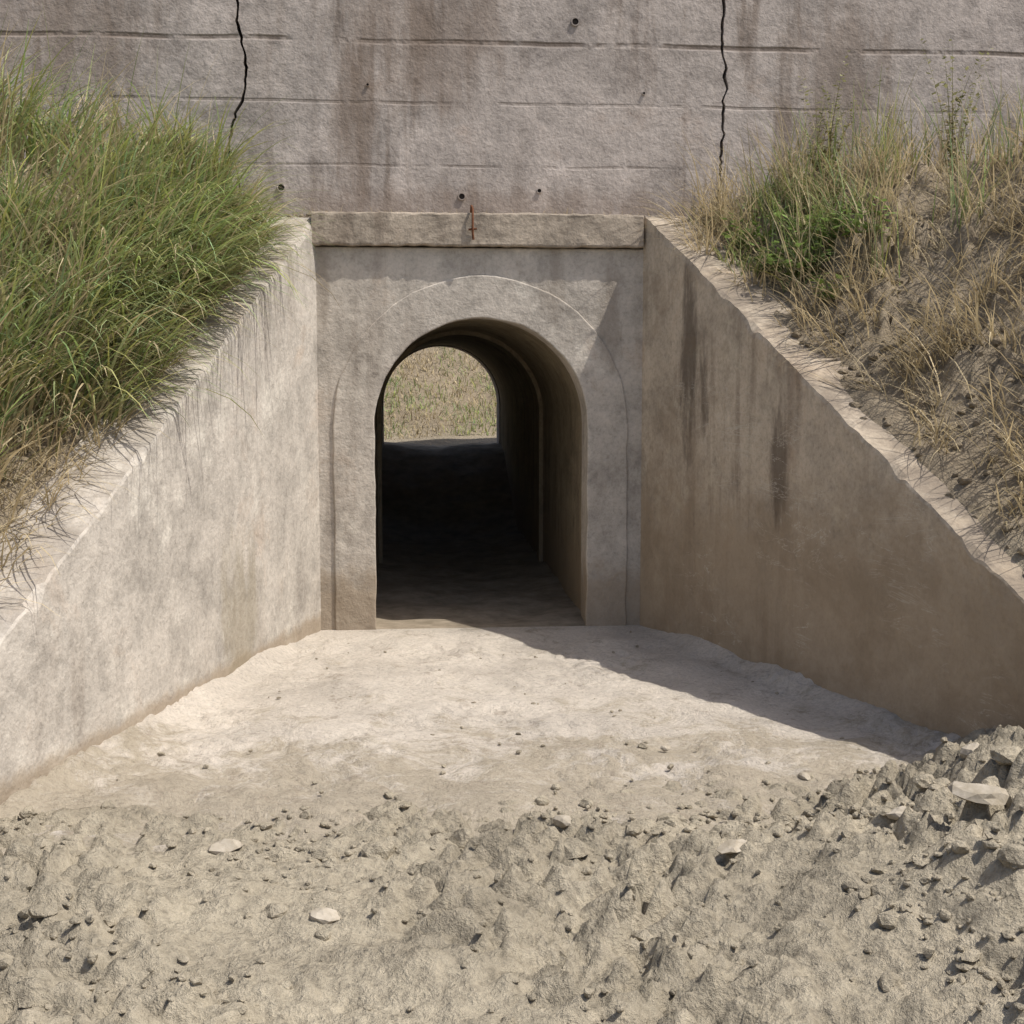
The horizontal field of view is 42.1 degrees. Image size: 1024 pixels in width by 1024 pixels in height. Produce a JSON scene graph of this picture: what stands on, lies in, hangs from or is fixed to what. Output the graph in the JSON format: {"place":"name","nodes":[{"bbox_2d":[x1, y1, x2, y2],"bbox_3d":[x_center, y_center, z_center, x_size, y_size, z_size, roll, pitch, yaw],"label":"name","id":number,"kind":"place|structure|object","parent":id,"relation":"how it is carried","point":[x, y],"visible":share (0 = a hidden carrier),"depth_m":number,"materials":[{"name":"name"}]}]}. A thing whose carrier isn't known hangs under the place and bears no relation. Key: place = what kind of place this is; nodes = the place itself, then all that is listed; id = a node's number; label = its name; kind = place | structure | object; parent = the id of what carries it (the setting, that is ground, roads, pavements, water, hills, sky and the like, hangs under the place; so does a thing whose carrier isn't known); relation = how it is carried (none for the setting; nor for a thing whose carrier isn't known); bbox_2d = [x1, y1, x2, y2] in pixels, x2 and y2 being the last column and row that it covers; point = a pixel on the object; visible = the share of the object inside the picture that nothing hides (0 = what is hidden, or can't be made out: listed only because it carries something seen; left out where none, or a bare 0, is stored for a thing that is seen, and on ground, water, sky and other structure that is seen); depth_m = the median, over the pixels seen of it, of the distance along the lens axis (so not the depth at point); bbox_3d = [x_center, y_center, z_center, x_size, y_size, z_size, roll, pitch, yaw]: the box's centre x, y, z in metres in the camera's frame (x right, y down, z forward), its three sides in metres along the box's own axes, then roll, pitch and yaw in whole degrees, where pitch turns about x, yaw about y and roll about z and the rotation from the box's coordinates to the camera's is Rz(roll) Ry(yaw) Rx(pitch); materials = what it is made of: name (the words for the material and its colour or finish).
{"place":"outdoors","nodes":[
{"label":"outdoors","id":0,"kind":"place"},
{"bbox_2d":[384,347,496,439],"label":"meadow grass","id":1,"kind":"structure","parent":0,"point":[441,397],"depth_m":17.75,"materials":[{"name":"plant"}]},
{"bbox_2d":[0,0,1023,1023],"bbox_3d":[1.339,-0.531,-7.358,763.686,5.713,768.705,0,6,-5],"label":"ground","id":2,"kind":"structure","parent":0,"point":[810,957],"depth_m":3.62,"materials":[{"name":"soil"}]},
{"bbox_2d":[0,0,246,191],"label":"panel","id":3,"kind":"object","parent":2,"relation":"on","point":[208,28],"visible":0.27,"depth_m":7.95,"materials":[{"name":"concrete"}]},
{"bbox_2d":[0,1,342,613],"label":"tall grass","id":4,"kind":"structure","parent":2,"relation":"on","point":[178,265],"depth_m":6.31,"materials":[{"name":"green plant"}]},
{"bbox_2d":[230,0,725,217],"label":"panel","id":5,"kind":"object","parent":2,"relation":"on","point":[499,106],"visible":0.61,"depth_m":8.17,"materials":[{"name":"concrete"}]},
{"bbox_2d":[572,18,577,24],"bbox_3d":[0.388,-3.005,8.155,0.038,0.038,0.001,0,6,-5],"label":"weep mouth","id":6,"kind":"object","parent":5,"relation":"attached to","point":[575,21],"visible":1,"depth_m":8.15},
{"bbox_2d":[0,211,1023,854],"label":"culvert","id":7,"kind":"object","parent":2,"relation":"on","point":[686,475],"visible":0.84,"depth_m":6.71,"materials":[{"name":"concrete"}]},
{"bbox_2d":[468,205,476,239],"bbox_3d":[-0.237,-1.717,7.914,0.051,0.208,0.135,0,6,-5],"label":"rusty bracket","id":8,"kind":"object","parent":7,"relation":"attached to","point":[472,214],"visible":0.92,"depth_m":7.85,"materials":[{"name":"metal"}]},
{"bbox_2d":[208,742,1008,923],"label":"rocks","id":9,"kind":"object","parent":2,"relation":"on","point":[983,793],"visible":0.76,"depth_m":3.75,"materials":[{"name":"stone"}]},
{"bbox_2d":[720,193,894,302],"bbox_3d":[1.587,-1.455,7.307,0.605,0.653,1.164,-2,6,-24],"label":"leafy weed","id":10,"kind":"object","parent":2,"relation":"on","point":[769,260],"visible":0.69,"depth_m":7.18,"materials":[{"name":"green plant"}]},
{"bbox_2d":[798,50,887,169],"bbox_3d":[1.882,-2.353,7.942,0.455,0.641,0.546,-4,7,-38],"label":"weed plant","id":11,"kind":"object","parent":2,"relation":"on","point":[824,151],"visible":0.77,"depth_m":7.95,"materials":[{"name":"green plant"}]},
{"bbox_2d":[718,0,1023,205],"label":"panel","id":12,"kind":"object","parent":2,"relation":"on","point":[775,49],"visible":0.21,"depth_m":8.34,"materials":[{"name":"concrete"}]},
{"bbox_2d":[850,104,928,165],"bbox_3d":[2.239,-2.190,7.975,0.408,0.533,0.420,0,6,-5],"label":"weed plant","id":13,"kind":"object","parent":2,"relation":"on","point":[871,146],"visible":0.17,"depth_m":7.97,"materials":[{"name":"green plant"}]},
{"bbox_2d":[921,38,1007,174],"bbox_3d":[2.629,-2.321,7.737,0.422,0.776,0.675,3,6,27],"label":"weed plant","id":14,"kind":"object","parent":2,"relation":"on","point":[945,85],"visible":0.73,"depth_m":7.74,"materials":[{"name":"green plant"}]}
]}

